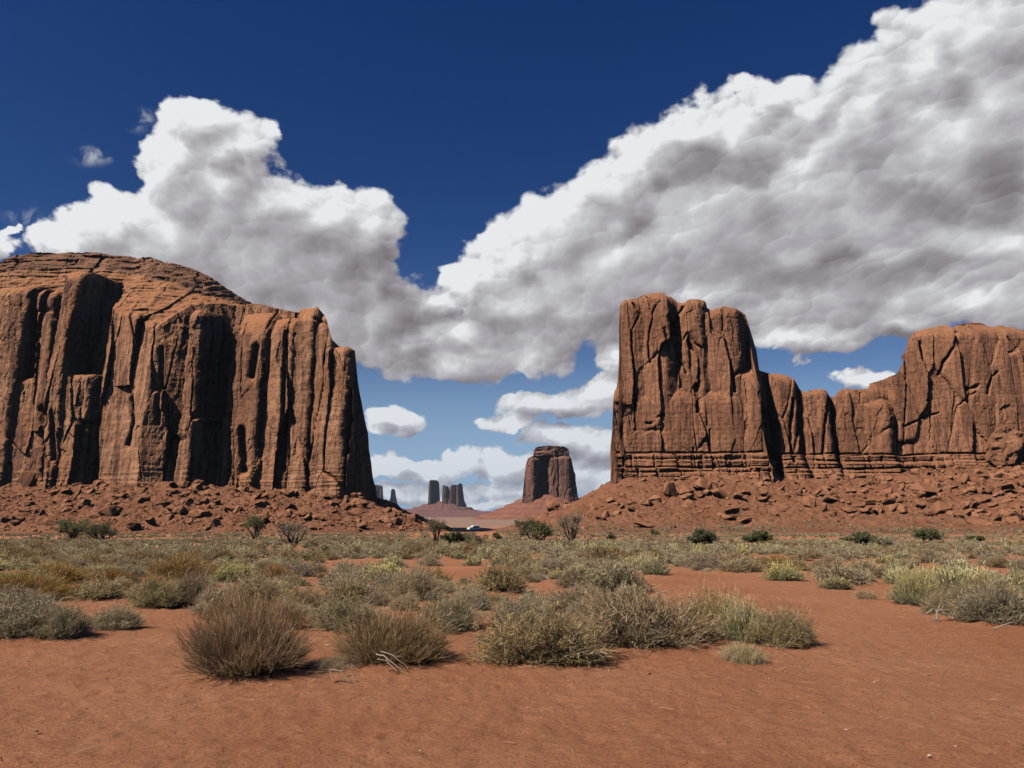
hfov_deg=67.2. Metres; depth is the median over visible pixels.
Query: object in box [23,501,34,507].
boulder
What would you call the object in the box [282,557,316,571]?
sagebrush
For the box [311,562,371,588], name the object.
sagebrush
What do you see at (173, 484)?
boulder
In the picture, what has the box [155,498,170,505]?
boulder
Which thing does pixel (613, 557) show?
sagebrush
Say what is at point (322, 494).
boulder
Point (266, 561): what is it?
sagebrush
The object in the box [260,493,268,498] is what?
boulder
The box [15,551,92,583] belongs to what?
wiry shrub
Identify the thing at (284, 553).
wiry shrub
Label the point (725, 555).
sagebrush
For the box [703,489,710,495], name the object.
boulder
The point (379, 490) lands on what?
butte
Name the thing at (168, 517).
boulder
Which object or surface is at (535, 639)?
sagebrush
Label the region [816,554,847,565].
sagebrush
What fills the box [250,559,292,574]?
wiry shrub
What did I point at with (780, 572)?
rabbitbrush
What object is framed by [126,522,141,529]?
boulder
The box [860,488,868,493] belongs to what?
boulder
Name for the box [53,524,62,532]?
boulder
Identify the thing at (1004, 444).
fallen block
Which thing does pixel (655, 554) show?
wiry shrub
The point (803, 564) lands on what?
sagebrush
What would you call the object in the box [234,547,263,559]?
sagebrush
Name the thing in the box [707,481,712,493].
boulder
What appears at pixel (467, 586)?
sagebrush
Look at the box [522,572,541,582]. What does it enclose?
twiggy shrub
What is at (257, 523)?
juniper tree
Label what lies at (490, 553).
wiry shrub
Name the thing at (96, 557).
wiry shrub
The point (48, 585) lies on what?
wiry shrub
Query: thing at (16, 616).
sagebrush
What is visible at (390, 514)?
boulder
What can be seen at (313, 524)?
boulder
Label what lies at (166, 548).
sagebrush
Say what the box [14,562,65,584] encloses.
sagebrush
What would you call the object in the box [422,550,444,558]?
sagebrush
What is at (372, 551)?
rabbitbrush
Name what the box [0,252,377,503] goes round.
mesa
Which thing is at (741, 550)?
rabbitbrush
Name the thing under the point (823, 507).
boulder
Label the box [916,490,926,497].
boulder
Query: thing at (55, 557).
twiggy shrub
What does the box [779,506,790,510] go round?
boulder
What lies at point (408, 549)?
twiggy shrub
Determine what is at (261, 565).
wiry shrub
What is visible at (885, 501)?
boulder
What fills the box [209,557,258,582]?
rabbitbrush
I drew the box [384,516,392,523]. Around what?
boulder
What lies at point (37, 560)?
twiggy shrub
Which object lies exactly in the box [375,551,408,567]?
rabbitbrush
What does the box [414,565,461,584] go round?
wiry shrub
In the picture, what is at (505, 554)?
sagebrush
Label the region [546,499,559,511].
boulder
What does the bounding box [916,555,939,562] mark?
twiggy shrub
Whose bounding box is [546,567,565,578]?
rabbitbrush
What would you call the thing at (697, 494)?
boulder
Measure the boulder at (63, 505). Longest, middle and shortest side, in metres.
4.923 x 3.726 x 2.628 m
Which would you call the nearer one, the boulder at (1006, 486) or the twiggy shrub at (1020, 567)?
the twiggy shrub at (1020, 567)
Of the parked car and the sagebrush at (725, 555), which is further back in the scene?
the parked car
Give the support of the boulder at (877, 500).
on the hillside at (649, 483)
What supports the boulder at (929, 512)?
on the hillside at (649, 483)
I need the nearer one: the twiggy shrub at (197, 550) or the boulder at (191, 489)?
the twiggy shrub at (197, 550)
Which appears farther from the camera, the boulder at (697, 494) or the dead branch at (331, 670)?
the boulder at (697, 494)
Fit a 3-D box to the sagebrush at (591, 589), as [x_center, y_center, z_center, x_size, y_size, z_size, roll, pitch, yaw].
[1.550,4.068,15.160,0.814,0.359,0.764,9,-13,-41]
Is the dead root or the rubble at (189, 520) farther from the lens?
the rubble at (189, 520)
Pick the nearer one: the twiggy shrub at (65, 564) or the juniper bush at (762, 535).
the twiggy shrub at (65, 564)
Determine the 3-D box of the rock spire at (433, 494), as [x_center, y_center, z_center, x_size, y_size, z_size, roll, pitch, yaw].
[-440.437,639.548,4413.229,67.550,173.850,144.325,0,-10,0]
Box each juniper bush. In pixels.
[56,515,93,538]
[77,519,118,539]
[440,531,466,543]
[463,531,487,543]
[491,532,501,539]
[606,531,616,539]
[650,529,659,534]
[687,528,719,544]
[742,529,772,543]
[844,531,877,545]
[869,537,893,546]
[965,535,984,541]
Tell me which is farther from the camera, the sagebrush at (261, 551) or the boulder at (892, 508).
the boulder at (892, 508)
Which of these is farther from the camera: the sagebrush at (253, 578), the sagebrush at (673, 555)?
the sagebrush at (673, 555)
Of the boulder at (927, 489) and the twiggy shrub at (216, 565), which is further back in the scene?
the boulder at (927, 489)
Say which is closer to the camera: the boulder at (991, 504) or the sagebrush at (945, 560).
the sagebrush at (945, 560)
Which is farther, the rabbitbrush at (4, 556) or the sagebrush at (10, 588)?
the rabbitbrush at (4, 556)
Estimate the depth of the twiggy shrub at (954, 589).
12.63 m
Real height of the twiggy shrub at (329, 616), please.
0.627 m
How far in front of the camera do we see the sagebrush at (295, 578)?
17.93 m
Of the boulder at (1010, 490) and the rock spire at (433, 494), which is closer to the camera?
the boulder at (1010, 490)
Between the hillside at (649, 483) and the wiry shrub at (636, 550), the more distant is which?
the hillside at (649, 483)
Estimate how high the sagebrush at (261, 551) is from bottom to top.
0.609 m
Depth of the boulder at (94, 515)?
239.93 m
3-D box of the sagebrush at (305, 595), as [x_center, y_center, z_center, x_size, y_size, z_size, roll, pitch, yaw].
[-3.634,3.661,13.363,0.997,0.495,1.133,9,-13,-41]
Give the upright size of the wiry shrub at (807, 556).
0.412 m
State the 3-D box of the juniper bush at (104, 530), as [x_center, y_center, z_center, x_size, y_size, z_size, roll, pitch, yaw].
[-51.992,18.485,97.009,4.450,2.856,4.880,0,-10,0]
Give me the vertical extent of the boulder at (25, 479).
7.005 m
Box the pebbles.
[9,591,1023,767]
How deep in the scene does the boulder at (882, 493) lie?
282.90 m
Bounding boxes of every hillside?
[0,481,456,533]
[481,464,1023,533]
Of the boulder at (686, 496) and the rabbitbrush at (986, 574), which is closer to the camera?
the rabbitbrush at (986, 574)
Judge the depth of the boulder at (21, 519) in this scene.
240.60 m
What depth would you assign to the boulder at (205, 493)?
269.11 m
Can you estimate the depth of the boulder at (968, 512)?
245.23 m
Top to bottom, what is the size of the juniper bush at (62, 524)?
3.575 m
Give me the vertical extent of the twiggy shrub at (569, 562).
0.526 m
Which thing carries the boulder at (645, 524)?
on the hillside at (649, 483)
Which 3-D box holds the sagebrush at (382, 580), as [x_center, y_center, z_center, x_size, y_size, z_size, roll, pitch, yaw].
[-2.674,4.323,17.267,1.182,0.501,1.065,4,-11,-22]
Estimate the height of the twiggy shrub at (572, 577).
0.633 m
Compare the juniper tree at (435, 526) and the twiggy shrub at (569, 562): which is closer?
the twiggy shrub at (569, 562)
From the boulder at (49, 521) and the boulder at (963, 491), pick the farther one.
the boulder at (963, 491)
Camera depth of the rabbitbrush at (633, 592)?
13.62 m
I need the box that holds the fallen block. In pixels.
[986,423,1023,466]
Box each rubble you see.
[0,480,428,533]
[512,459,1023,529]
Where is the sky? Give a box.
[0,0,1023,510]
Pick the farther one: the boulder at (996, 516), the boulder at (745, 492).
the boulder at (745, 492)
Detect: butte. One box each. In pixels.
[375,485,382,498]
[472,445,579,518]
[610,293,1023,483]
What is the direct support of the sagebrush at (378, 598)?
on the ground
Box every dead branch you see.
[330,669,359,683]
[376,651,407,671]
[562,624,582,659]
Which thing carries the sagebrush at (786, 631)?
on the ground
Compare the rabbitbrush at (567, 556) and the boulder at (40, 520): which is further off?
the boulder at (40, 520)
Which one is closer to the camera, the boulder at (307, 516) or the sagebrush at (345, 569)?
the sagebrush at (345, 569)
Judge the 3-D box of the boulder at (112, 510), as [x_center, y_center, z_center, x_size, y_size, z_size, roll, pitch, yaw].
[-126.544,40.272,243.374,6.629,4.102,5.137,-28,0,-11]
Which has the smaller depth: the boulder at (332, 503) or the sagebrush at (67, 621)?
the sagebrush at (67, 621)
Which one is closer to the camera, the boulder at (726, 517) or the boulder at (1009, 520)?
the boulder at (1009, 520)
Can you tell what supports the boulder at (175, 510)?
on the hillside at (371, 508)
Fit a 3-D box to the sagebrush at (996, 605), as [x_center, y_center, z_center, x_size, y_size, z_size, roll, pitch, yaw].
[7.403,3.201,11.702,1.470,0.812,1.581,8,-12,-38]
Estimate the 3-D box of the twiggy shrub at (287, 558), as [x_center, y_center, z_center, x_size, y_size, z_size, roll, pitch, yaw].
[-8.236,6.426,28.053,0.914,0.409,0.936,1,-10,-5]
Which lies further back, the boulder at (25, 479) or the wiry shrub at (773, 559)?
the boulder at (25, 479)
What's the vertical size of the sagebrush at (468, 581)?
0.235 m
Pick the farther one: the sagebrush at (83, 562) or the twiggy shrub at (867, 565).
the sagebrush at (83, 562)
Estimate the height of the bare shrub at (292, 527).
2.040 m
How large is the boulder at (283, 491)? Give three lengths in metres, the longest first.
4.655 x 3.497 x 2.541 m
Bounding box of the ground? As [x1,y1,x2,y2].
[0,517,1023,767]
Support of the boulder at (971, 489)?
on the hillside at (649, 483)
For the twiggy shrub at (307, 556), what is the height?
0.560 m
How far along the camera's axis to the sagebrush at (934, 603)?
12.55 m
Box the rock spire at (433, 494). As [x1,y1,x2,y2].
[428,480,439,505]
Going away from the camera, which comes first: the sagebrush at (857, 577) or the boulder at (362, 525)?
the sagebrush at (857, 577)
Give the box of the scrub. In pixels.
[0,510,1023,584]
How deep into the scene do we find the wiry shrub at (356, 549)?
36.63 m
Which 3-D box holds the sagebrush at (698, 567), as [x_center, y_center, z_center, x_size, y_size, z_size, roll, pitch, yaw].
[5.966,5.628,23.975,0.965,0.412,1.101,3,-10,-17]
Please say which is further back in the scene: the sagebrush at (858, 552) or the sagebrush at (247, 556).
the sagebrush at (858, 552)
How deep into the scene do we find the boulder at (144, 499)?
260.89 m
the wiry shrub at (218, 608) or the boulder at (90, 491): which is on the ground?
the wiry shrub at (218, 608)
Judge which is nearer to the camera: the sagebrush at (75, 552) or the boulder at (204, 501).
the sagebrush at (75, 552)
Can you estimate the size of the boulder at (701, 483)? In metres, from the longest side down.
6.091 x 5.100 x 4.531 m
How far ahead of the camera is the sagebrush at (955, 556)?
31.44 m
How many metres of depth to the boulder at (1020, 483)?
287.00 m
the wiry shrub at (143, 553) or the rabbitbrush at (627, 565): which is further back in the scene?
the wiry shrub at (143, 553)
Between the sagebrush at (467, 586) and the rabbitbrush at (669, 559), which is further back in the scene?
the rabbitbrush at (669, 559)
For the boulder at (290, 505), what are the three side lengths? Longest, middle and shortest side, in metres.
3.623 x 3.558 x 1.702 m
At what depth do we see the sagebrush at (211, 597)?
12.87 m
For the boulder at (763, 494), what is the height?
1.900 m
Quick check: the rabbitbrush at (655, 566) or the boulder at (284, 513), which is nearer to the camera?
the rabbitbrush at (655, 566)
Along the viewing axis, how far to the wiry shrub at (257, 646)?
7.66 m
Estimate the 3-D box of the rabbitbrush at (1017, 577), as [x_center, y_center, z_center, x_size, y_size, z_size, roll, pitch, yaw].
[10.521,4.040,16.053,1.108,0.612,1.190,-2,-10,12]
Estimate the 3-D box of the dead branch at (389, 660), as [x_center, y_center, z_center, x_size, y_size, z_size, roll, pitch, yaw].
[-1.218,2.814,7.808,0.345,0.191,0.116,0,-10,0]
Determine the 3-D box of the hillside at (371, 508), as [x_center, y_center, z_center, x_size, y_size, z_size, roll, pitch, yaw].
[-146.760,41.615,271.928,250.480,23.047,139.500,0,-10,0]
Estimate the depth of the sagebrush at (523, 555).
29.00 m
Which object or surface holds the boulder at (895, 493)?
on the hillside at (649, 483)
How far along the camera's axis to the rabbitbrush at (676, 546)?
38.60 m
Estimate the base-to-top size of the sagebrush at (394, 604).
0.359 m
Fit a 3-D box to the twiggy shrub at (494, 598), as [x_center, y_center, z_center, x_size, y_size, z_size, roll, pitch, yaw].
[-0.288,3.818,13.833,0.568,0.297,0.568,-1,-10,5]
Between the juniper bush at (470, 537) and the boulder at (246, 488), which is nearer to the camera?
the juniper bush at (470, 537)
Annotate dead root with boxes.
[915,598,956,620]
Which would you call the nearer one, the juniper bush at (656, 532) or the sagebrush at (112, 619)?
the sagebrush at (112, 619)
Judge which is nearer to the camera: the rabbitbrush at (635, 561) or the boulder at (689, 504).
the rabbitbrush at (635, 561)
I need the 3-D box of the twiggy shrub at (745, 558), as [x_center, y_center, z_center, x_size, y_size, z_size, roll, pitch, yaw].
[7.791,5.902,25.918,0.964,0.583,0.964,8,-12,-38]
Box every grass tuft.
[309,650,370,671]
[486,597,505,611]
[713,637,772,664]
[851,588,878,599]
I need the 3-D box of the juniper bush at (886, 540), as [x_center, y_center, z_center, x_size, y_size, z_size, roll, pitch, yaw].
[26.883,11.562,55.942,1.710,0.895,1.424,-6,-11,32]
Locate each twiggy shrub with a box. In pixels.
[3,552,27,562]
[21,552,47,567]
[43,553,67,561]
[45,555,78,571]
[80,565,104,576]
[121,566,184,608]
[170,558,217,606]
[190,546,209,552]
[194,552,218,562]
[202,561,221,569]
[254,545,275,552]
[278,555,291,562]
[299,549,325,560]
[302,586,396,631]
[321,577,380,603]
[334,544,356,554]
[390,551,415,558]
[401,545,416,554]
[418,546,440,554]
[439,546,458,556]
[447,545,473,557]
[484,589,509,604]
[508,546,530,554]
[511,554,531,561]
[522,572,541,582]
[542,544,568,560]
[547,564,727,650]
[550,559,592,587]
[558,554,579,566]
[584,554,604,562]
[584,559,630,576]
[671,571,772,639]
[677,549,699,558]
[731,552,759,563]
[805,558,826,568]
[810,560,841,573]
[841,557,890,578]
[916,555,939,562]
[925,572,996,606]
[974,553,1012,565]
[1010,560,1023,572]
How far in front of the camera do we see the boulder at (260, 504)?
250.20 m
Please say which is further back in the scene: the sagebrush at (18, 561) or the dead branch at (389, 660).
the sagebrush at (18, 561)
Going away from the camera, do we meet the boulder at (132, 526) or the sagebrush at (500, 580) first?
the sagebrush at (500, 580)
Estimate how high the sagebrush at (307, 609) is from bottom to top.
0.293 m
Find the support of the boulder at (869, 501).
on the hillside at (649, 483)
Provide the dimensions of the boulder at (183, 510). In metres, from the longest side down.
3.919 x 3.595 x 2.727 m
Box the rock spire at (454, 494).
[442,483,466,506]
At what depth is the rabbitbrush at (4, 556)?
34.09 m
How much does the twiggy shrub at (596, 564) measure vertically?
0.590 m
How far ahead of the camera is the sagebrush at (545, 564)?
22.67 m
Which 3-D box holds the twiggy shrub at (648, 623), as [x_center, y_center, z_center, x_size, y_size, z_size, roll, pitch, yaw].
[1.622,2.804,9.882,2.350,1.005,2.257,-5,-11,25]
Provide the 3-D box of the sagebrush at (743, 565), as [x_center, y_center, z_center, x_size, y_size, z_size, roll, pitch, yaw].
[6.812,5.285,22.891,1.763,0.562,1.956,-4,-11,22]
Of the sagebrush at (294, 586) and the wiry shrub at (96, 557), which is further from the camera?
the wiry shrub at (96, 557)
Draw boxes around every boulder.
[0,494,9,498]
[0,517,12,522]
[10,520,20,525]
[12,515,25,522]
[18,471,35,486]
[18,507,30,511]
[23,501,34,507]
[37,516,45,524]
[44,518,58,525]
[48,488,59,493]
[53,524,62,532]
[60,488,71,493]
[60,503,73,508]
[61,506,74,512]
[71,488,81,492]
[80,499,90,506]
[86,488,96,494]
[89,512,100,518]
[98,505,122,516]
[107,486,117,492]
[114,493,127,498]
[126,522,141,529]
[134,488,144,492]
[137,496,150,501]
[144,517,155,525]
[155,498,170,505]
[164,514,173,521]
[166,488,178,493]
[167,504,176,511]
[169,482,177,487]
[172,505,188,513]
[178,506,187,514]
[180,491,190,497]
[181,481,190,487]
[185,497,193,503]
[187,487,198,491]
[189,510,203,517]
[190,479,203,486]
[191,483,202,488]
[197,509,209,516]
[198,498,208,504]
[200,490,209,495]
[208,490,219,494]
[209,518,220,525]
[211,499,220,504]
[224,505,235,511]
[227,485,236,491]
[233,505,242,512]
[243,486,251,491]
[254,489,265,494]
[254,501,267,507]
[256,514,268,518]
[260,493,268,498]
[268,494,276,498]
[277,522,291,530]
[278,510,291,518]
[279,489,288,494]
[284,490,294,496]
[285,503,296,509]
[297,509,310,516]
[303,513,310,519]
[308,522,319,528]
[312,513,325,520]
[319,492,329,497]
[328,500,339,506]
[339,502,351,509]
[346,510,358,515]
[351,492,358,498]
[354,498,367,506]
[356,521,367,528]
[383,507,391,512]
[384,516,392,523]
[385,511,395,517]
[390,517,402,525]
[407,513,418,522]
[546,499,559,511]
[595,516,606,519]
[601,511,609,516]
[606,497,613,502]
[628,505,636,511]
[633,522,651,526]
[640,499,651,504]
[649,495,661,501]
[663,482,677,496]
[679,486,693,494]
[680,493,692,499]
[680,501,694,507]
[684,502,694,507]
[694,478,708,489]
[694,491,703,497]
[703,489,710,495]
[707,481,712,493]
[710,488,729,498]
[721,514,736,519]
[724,507,739,514]
[732,492,743,498]
[737,517,751,522]
[740,490,750,494]
[757,496,769,502]
[760,492,768,496]
[766,508,781,514]
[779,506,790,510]
[794,490,802,494]
[802,496,815,507]
[813,489,820,495]
[821,503,826,511]
[822,495,839,502]
[824,491,834,495]
[828,511,836,516]
[840,507,856,512]
[858,507,872,513]
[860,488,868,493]
[865,499,874,504]
[869,497,881,501]
[879,490,887,496]
[882,488,892,493]
[882,498,894,504]
[888,495,902,503]
[888,504,898,511]
[891,492,904,496]
[895,498,903,502]
[897,506,907,512]
[908,483,936,494]
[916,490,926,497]
[916,502,927,508]
[923,509,936,515]
[927,496,942,502]
[930,500,952,513]
[945,510,955,515]
[953,513,963,517]
[957,502,967,509]
[960,473,969,483]
[960,489,967,493]
[960,501,971,506]
[964,509,973,515]
[965,519,995,525]
[966,486,976,492]
[969,501,979,507]
[971,497,991,502]
[974,508,987,513]
[980,490,991,493]
[987,502,998,507]
[989,512,1002,520]
[1000,483,1014,489]
[1001,498,1012,502]
[1003,489,1017,492]
[1003,512,1023,520]
[1003,518,1015,523]
[1013,508,1023,513]
[1013,517,1019,523]
[1017,481,1023,487]
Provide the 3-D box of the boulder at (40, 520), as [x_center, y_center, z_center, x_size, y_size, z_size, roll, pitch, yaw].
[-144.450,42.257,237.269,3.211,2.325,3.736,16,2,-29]
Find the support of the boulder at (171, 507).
on the hillside at (371, 508)
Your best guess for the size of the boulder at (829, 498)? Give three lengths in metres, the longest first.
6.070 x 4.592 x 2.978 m
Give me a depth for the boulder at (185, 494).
270.42 m
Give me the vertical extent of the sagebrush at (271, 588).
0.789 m
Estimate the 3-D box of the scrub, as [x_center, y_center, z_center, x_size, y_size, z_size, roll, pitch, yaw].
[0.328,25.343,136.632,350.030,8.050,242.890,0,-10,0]
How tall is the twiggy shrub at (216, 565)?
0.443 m
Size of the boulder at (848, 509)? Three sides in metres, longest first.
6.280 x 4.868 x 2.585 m
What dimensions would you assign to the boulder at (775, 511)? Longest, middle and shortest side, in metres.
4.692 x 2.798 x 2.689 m
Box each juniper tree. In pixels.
[242,512,267,538]
[426,518,447,542]
[514,515,555,540]
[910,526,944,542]
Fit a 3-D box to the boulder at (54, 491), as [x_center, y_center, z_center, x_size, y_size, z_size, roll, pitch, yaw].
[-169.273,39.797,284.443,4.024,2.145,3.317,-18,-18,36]
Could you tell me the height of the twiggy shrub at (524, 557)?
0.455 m
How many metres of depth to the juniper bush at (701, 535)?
63.93 m
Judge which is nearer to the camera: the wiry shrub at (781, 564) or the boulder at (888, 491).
the wiry shrub at (781, 564)
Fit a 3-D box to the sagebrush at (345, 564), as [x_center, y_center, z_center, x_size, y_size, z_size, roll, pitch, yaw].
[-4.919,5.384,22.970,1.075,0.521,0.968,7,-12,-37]
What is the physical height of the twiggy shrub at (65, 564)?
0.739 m
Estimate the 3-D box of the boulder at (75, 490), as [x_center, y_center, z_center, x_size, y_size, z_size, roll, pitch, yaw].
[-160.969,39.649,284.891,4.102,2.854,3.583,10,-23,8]
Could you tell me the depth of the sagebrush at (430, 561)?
26.92 m
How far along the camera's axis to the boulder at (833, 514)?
242.92 m
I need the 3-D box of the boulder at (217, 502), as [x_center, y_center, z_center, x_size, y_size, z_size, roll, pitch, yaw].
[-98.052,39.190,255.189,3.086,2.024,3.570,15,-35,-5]
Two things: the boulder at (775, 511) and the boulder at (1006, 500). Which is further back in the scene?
the boulder at (1006, 500)
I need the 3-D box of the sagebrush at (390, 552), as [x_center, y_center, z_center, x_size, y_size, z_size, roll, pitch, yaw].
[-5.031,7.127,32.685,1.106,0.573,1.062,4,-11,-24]
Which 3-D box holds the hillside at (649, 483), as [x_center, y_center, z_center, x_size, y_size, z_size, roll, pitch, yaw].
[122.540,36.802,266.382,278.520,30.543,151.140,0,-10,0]
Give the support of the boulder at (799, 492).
on the hillside at (649, 483)
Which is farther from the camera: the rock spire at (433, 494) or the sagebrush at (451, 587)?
the rock spire at (433, 494)
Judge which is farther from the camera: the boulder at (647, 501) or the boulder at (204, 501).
the boulder at (647, 501)
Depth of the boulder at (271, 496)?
267.05 m
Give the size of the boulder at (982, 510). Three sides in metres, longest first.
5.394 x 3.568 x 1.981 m
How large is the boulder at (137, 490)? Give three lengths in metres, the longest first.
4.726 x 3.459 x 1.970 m
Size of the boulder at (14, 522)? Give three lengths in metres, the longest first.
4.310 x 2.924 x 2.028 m
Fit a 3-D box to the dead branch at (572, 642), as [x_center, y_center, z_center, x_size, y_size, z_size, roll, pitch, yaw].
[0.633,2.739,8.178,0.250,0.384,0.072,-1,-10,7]
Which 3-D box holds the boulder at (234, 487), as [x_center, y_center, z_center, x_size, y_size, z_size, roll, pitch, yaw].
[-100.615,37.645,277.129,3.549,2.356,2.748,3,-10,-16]
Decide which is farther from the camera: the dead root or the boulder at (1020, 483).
the boulder at (1020, 483)
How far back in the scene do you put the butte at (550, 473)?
1489.54 m
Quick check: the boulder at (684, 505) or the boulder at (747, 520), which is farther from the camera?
the boulder at (684, 505)
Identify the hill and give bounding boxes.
[403,509,491,516]
[412,501,478,510]
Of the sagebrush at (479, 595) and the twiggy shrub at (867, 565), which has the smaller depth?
the sagebrush at (479, 595)
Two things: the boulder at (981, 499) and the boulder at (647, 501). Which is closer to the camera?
the boulder at (647, 501)
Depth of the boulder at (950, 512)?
241.45 m
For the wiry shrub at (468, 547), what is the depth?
38.16 m
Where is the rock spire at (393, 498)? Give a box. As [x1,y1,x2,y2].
[389,489,399,506]
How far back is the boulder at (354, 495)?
269.72 m
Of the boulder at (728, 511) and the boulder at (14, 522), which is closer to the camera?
the boulder at (14, 522)
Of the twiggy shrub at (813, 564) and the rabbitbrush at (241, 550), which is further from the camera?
the rabbitbrush at (241, 550)
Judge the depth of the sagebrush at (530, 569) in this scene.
21.08 m
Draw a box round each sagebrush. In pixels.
[0,578,60,605]
[0,584,100,639]
[9,557,30,566]
[11,550,35,557]
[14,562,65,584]
[26,592,100,639]
[63,546,85,556]
[64,554,99,569]
[69,572,134,599]
[81,570,103,580]
[86,598,149,630]
[103,552,127,562]
[109,560,153,576]
[115,554,141,567]
[130,580,148,591]
[133,557,164,569]
[152,543,168,551]
[183,573,247,614]
[200,576,220,585]
[228,564,293,606]
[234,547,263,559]
[234,572,276,588]
[251,546,272,556]
[253,555,278,566]
[265,576,302,594]
[274,581,327,609]
[275,558,294,569]
[278,596,311,614]
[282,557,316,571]
[282,573,314,585]
[285,559,319,576]
[307,559,330,571]
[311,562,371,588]
[322,564,379,595]
[332,556,361,572]
[338,566,354,572]
[349,560,378,573]
[363,590,392,605]
[370,566,406,586]
[375,583,391,595]
[384,545,407,557]
[385,560,452,600]
[386,588,422,610]
[414,553,446,565]
[415,587,490,633]
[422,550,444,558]
[435,579,458,593]
[445,577,493,599]
[454,583,493,608]
[454,590,623,668]
[458,574,474,584]
[470,551,534,592]
[486,589,551,626]
[490,548,515,557]
[508,551,528,559]
[508,561,546,576]
[529,570,549,579]
[533,555,551,571]
[535,581,612,612]
[539,554,567,570]
[560,592,602,618]
[567,556,599,571]
[574,556,660,591]
[577,583,608,596]
[601,552,621,562]
[618,545,630,553]
[660,550,680,559]
[676,549,723,567]
[688,560,717,570]
[714,552,769,572]
[715,550,729,559]
[738,598,820,648]
[783,554,811,570]
[809,558,882,584]
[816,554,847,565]
[830,550,854,559]
[839,546,863,555]
[859,545,880,554]
[891,557,917,568]
[899,556,920,565]
[916,589,960,614]
[936,554,957,564]
[939,549,966,559]
[939,569,1023,624]
[948,553,979,568]
[1004,556,1023,568]
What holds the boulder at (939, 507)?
on the hillside at (649, 483)
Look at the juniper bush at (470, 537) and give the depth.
58.76 m
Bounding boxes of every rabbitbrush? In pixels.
[0,550,10,559]
[0,557,14,570]
[23,557,74,571]
[84,562,113,571]
[164,549,176,556]
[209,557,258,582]
[236,547,247,554]
[360,546,381,556]
[360,557,407,580]
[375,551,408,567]
[460,552,483,565]
[488,548,513,565]
[516,586,546,603]
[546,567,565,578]
[556,551,579,561]
[564,561,593,577]
[606,581,654,606]
[609,560,634,570]
[630,551,660,569]
[635,552,671,574]
[659,555,678,563]
[665,544,679,552]
[673,552,692,560]
[683,544,704,552]
[707,586,772,641]
[729,543,752,555]
[757,559,810,580]
[813,574,856,589]
[848,554,884,569]
[860,569,876,581]
[874,553,899,563]
[880,558,905,571]
[880,563,910,583]
[883,561,943,605]
[894,563,939,584]
[921,566,944,578]
[929,556,988,592]
[936,557,977,577]
[954,561,1022,593]
[994,564,1023,592]
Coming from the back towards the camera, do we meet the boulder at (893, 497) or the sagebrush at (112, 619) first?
the boulder at (893, 497)
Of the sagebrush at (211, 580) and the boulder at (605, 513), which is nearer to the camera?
the sagebrush at (211, 580)
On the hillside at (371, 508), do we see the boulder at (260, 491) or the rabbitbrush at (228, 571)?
the boulder at (260, 491)
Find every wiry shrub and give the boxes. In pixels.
[0,566,78,599]
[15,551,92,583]
[18,549,44,558]
[64,577,124,596]
[80,549,102,561]
[86,562,134,582]
[117,576,135,588]
[124,548,152,557]
[130,570,170,588]
[145,543,215,579]
[146,551,172,560]
[163,579,324,681]
[187,560,219,578]
[191,589,274,622]
[220,595,315,629]
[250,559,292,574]
[250,560,281,570]
[253,562,295,579]
[270,546,301,559]
[324,594,464,668]
[343,544,364,554]
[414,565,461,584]
[460,543,476,552]
[483,550,500,559]
[574,543,630,559]
[607,544,621,553]
[622,547,645,555]
[641,549,671,559]
[752,553,772,565]
[763,559,801,572]
[767,553,789,562]
[788,551,814,560]
[887,544,911,554]
[957,574,1023,595]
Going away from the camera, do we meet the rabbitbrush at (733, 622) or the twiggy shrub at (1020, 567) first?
the rabbitbrush at (733, 622)
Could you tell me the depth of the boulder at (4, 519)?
239.70 m
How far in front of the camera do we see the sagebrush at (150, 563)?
25.84 m
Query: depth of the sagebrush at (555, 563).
23.71 m
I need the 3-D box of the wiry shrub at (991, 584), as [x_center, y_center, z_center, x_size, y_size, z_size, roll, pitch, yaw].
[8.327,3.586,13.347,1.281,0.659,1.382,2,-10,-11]
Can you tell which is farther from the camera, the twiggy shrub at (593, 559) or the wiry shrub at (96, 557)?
the wiry shrub at (96, 557)
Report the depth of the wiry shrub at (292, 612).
10.98 m
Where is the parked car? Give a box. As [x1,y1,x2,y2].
[467,526,479,530]
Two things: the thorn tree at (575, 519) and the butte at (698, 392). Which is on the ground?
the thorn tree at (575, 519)
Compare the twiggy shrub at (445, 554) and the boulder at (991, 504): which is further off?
the boulder at (991, 504)
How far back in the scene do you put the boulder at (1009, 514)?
239.10 m
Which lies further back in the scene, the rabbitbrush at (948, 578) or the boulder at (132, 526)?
the boulder at (132, 526)
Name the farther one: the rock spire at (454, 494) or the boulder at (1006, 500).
the rock spire at (454, 494)
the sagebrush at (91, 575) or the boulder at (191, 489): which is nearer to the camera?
the sagebrush at (91, 575)
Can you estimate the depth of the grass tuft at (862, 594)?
15.08 m
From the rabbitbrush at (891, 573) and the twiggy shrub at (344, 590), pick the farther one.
the rabbitbrush at (891, 573)
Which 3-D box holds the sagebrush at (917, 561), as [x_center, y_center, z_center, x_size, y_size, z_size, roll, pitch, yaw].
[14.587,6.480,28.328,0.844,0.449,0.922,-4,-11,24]
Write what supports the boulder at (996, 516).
on the hillside at (649, 483)
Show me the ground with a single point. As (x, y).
(460, 711)
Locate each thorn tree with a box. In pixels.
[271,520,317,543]
[552,506,586,541]
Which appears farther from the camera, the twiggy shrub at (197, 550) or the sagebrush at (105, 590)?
the twiggy shrub at (197, 550)
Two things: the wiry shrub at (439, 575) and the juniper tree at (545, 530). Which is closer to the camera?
the wiry shrub at (439, 575)
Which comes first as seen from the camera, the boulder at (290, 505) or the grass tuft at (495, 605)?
the grass tuft at (495, 605)

